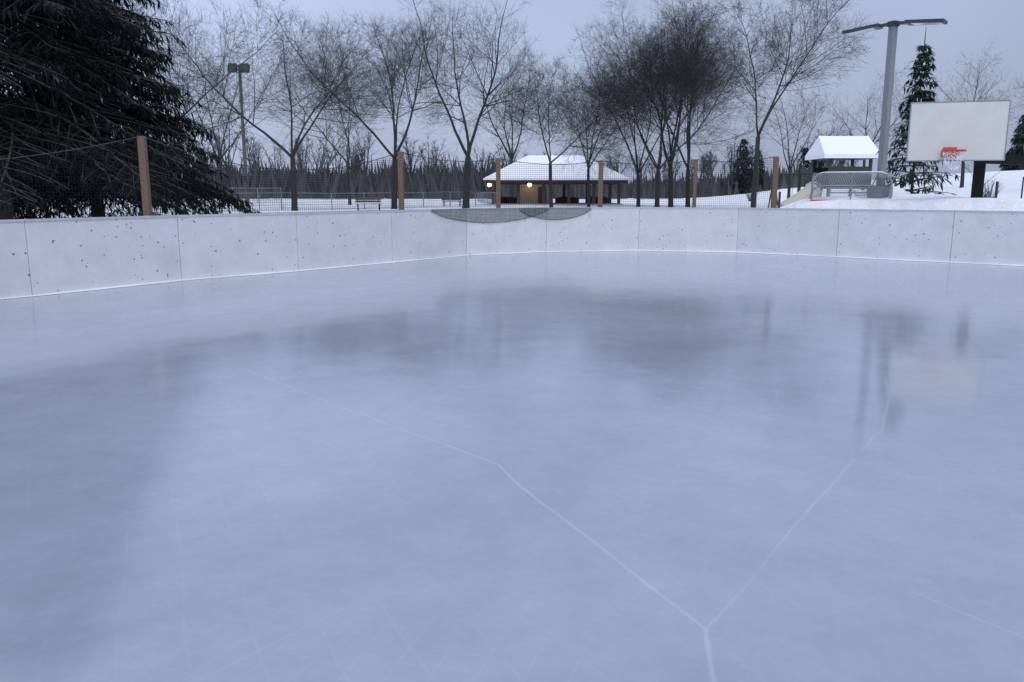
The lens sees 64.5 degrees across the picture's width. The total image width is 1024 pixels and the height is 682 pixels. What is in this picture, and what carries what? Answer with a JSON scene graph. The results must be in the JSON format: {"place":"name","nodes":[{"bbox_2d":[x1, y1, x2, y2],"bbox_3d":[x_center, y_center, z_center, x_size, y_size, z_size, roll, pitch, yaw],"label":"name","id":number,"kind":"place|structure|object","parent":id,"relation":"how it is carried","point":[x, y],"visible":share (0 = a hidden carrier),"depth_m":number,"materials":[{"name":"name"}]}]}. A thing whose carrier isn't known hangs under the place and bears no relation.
{"place":"outdoors","nodes":[
{"label":"outdoors","id":0,"kind":"place"},
{"bbox_2d":[2,0,1023,181],"label":"sky","id":1,"kind":"structure","parent":0,"point":[971,26],"materials":[{"name":"grey"}]},
{"bbox_2d":[14,170,1023,249],"bbox_3d":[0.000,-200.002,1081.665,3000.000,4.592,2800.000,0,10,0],"label":"snow ground","id":2,"kind":"structure","parent":0,"point":[1008,197],"depth_m":64.63,"materials":[{"name":"white snow"}]},
{"bbox_2d":[0,19,83,218],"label":"spruce","id":3,"kind":"object","parent":2,"relation":"on","point":[17,211],"visible":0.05,"depth_m":31.56,"materials":[{"name":"green plant"}]},
{"bbox_2d":[0,0,205,219],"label":"spruce","id":4,"kind":"object","parent":2,"relation":"on","point":[37,135],"visible":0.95,"depth_m":21.70,"materials":[{"name":"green plant"}]},
{"bbox_2d":[4,0,260,219],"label":"spruce","id":5,"kind":"object","parent":2,"relation":"on","point":[168,123],"visible":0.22,"depth_m":29.70,"materials":[{"name":"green plant"}]},
{"bbox_2d":[67,0,317,215],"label":"tree","id":6,"kind":"object","parent":2,"relation":"on","point":[216,83],"visible":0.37,"depth_m":47.08,"materials":[{"name":"grey plant"}]},
{"bbox_2d":[227,63,249,203],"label":"floodlight pole","id":7,"kind":"object","parent":2,"relation":"on","point":[246,187],"visible":0.68,"depth_m":75.61,"materials":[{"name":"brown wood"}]},
{"bbox_2d":[160,39,321,205],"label":"tree","id":8,"kind":"object","parent":2,"relation":"on","point":[219,153],"visible":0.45,"depth_m":77.98,"materials":[{"name":"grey plant"}]},
{"bbox_2d":[16,188,495,214],"bbox_3d":[-22.782,-13.789,77.790,81.163,2.135,38.428,-9,14,-41],"label":"chain-link fence","id":9,"kind":"object","parent":2,"relation":"on","point":[423,194],"visible":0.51,"depth_m":64.83,"materials":[{"name":"metal"}]},
{"bbox_2d":[129,2,410,210],"bbox_3d":[-15.731,-15.563,55.105,18.990,13.999,14.015,-7,13,-34],"label":"maple tree","id":10,"kind":"object","parent":2,"relation":"on","point":[294,205],"visible":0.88,"depth_m":54.58,"materials":[{"name":"grey plant"}]},
{"bbox_2d":[244,37,391,204],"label":"tree","id":11,"kind":"object","parent":2,"relation":"on","point":[348,157],"visible":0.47,"depth_m":81.46,"materials":[{"name":"grey plant"}]},
{"bbox_2d":[235,0,475,208],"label":"maple tree","id":12,"kind":"object","parent":2,"relation":"on","point":[396,73],"visible":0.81,"depth_m":60.49,"materials":[{"name":"grey plant"}]},
{"bbox_2d":[355,198,380,210],"bbox_3d":[-10.124,-9.558,57.245,1.800,1.064,0.552,-3,11,-15],"label":"bench","id":13,"kind":"object","parent":2,"relation":"on","point":[369,199],"visible":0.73,"depth_m":57.25,"materials":[{"name":"brown wood"}]},
{"bbox_2d":[0,136,778,222],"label":"fence","id":14,"kind":"object","parent":2,"relation":"on","point":[145,192],"visible":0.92,"depth_m":17.38,"materials":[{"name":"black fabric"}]},
{"bbox_2d":[442,197,462,205],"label":"bench","id":15,"kind":"object","parent":2,"relation":"on","point":[451,201],"visible":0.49,"depth_m":72.93,"materials":[{"name":"brown wood"}]},
{"bbox_2d":[367,0,558,207],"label":"maple tree","id":16,"kind":"object","parent":2,"relation":"on","point":[466,183],"visible":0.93,"depth_m":62.67,"materials":[{"name":"grey plant"}]},
{"bbox_2d":[69,114,858,198],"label":"distant forest","id":17,"kind":"object","parent":2,"relation":"on","point":[477,177],"visible":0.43,"depth_m":155.20,"materials":[{"name":"brown plant"}]},
{"bbox_2d":[457,41,564,196],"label":"tree","id":18,"kind":"object","parent":2,"relation":"on","point":[511,155],"visible":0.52,"depth_m":97.10,"materials":[{"name":"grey plant"}]},
{"bbox_2d":[0,251,1023,681],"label":"ice sheet","id":19,"kind":"object","parent":2,"relation":"on","point":[636,467],"visible":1,"depth_m":4.39,"materials":[{"name":"white ice"}]},
{"bbox_2d":[0,207,1023,297],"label":"rink boards","id":20,"kind":"object","parent":19,"relation":"on","point":[47,256],"visible":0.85,"depth_m":17.08,"materials":[{"name":"plastic"}]},
{"bbox_2d":[0,250,1023,298],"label":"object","id":21,"kind":"structure","parent":19,"relation":"on","point":[456,256],"depth_m":17.03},
{"bbox_2d":[483,155,629,204],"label":"picnic shelter","id":22,"kind":"object","parent":2,"relation":"on","point":[513,168],"visible":0.75,"depth_m":83.87,"materials":[{"name":"brown"}]},
{"bbox_2d":[481,52,657,206],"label":"small tree","id":23,"kind":"object","parent":2,"relation":"on","point":[560,116],"visible":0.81,"depth_m":68.33,"materials":[{"name":"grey plant"}]},
{"bbox_2d":[542,51,661,206],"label":"small tree","id":24,"kind":"object","parent":2,"relation":"on","point":[588,175],"visible":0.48,"depth_m":71.33,"materials":[{"name":"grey plant"}]},
{"bbox_2d":[195,115,1023,193],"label":"conifer trees","id":25,"kind":"object","parent":2,"relation":"on","point":[746,182],"visible":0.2,"depth_m":145.78,"materials":[{"name":"green plant"}]},
{"bbox_2d":[550,22,714,206],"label":"tree clump","id":26,"kind":"object","parent":2,"relation":"on","point":[626,144],"visible":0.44,"depth_m":69.86,"materials":[{"name":"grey plant"}]},
{"bbox_2d":[577,0,753,206],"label":"tree clump","id":27,"kind":"object","parent":2,"relation":"on","point":[687,195],"visible":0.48,"depth_m":68.58,"materials":[{"name":"grey plant"}]},
{"bbox_2d":[587,0,761,206],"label":"tree clump","id":28,"kind":"object","parent":2,"relation":"on","point":[672,149],"visible":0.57,"depth_m":67.14,"materials":[{"name":"grey plant"}]},
{"bbox_2d":[569,0,795,206],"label":"tree clump","id":29,"kind":"object","parent":2,"relation":"on","point":[657,189],"visible":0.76,"depth_m":64.54,"materials":[{"name":"grey plant"}]},
{"bbox_2d":[691,0,881,207],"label":"ash tree","id":30,"kind":"object","parent":2,"relation":"on","point":[757,151],"visible":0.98,"depth_m":56.29,"materials":[{"name":"grey plant"}]},
{"bbox_2d":[741,77,857,198],"bbox_3d":[22.157,-15.791,63.953,8.830,11.003,8.531,0,10,0],"label":"tree","id":31,"kind":"object","parent":2,"relation":"on","point":[790,166],"visible":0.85,"depth_m":64.07,"materials":[{"name":"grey plant"}]},
{"bbox_2d":[768,136,878,207],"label":"playground tower","id":32,"kind":"structure","parent":2,"relation":"on","point":[831,148],"depth_m":40.20,"materials":[{"name":"grey"}]},
{"bbox_2d":[809,171,892,200],"bbox_3d":[8.660,-3.934,20.808,1.890,0.791,1.285,3,11,18],"label":"hockey goal","id":33,"kind":"object","parent":2,"relation":"on","point":[812,193],"visible":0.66,"depth_m":20.80,"materials":[{"name":"metal"}]},
{"bbox_2d":[817,65,916,189],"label":"tree","id":34,"kind":"object","parent":2,"relation":"on","point":[866,132],"visible":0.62,"depth_m":91.52,"materials":[{"name":"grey plant"}]},
{"bbox_2d":[744,176,1003,200],"bbox_3d":[26.491,-12.597,69.401,2.945,2.047,50.798,0,10,1],"label":"bare shrub","id":35,"kind":"object","parent":2,"relation":"on","point":[989,194],"visible":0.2,"depth_m":45.20,"materials":[{"name":"brown plant"}]},
{"bbox_2d":[818,186,932,198],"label":"snow clumps","id":36,"kind":"object","parent":2,"relation":"on","point":[897,190],"visible":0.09,"depth_m":20.98,"materials":[{"name":"white snow"}]},
{"bbox_2d":[842,18,947,197],"bbox_3d":[9.330,-5.617,20.217,2.346,4.464,0.530,10,14,42],"label":"light pole","id":37,"kind":"object","parent":2,"relation":"on","point":[880,189],"visible":0.96,"depth_m":20.11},
{"bbox_2d":[778,177,1023,207],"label":"stakes","id":38,"kind":"object","parent":2,"relation":"on","point":[995,195],"visible":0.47,"depth_m":21.60,"materials":[{"name":"brown wood"}]},
{"bbox_2d":[876,30,959,195],"bbox_3d":[10.958,-5.927,21.879,2.056,4.867,2.413,-6,12,-29],"label":"young spruce","id":39,"kind":"object","parent":2,"relation":"on","point":[911,175],"visible":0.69,"depth_m":21.77,"materials":[{"name":"green plant"}]},
{"bbox_2d":[892,35,1022,187],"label":"tree","id":40,"kind":"object","parent":2,"relation":"on","point":[962,168],"visible":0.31,"depth_m":65.99,"materials":[{"name":"grey plant"}]},
{"bbox_2d":[906,100,1023,197],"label":"basketball goal","id":41,"kind":"object","parent":2,"relation":"on","point":[976,132],"visible":1,"depth_m":17.99,"materials":[{"name":"white paint"}]},
{"bbox_2d":[961,151,1014,183],"bbox_3d":[13.921,-4.921,23.496,3.255,3.300,1.876,0,10,0],"label":"tree sapling","id":42,"kind":"object","parent":2,"relation":"on","point":[973,164],"visible":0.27,"depth_m":23.60,"materials":[{"name":"brown plant"}]},
{"bbox_2d":[995,76,1023,133],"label":"tree","id":43,"kind":"object","parent":2,"relation":"on","point":[1017,104],"visible":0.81,"depth_m":54.18,"materials":[{"name":"grey plant"}]}
]}

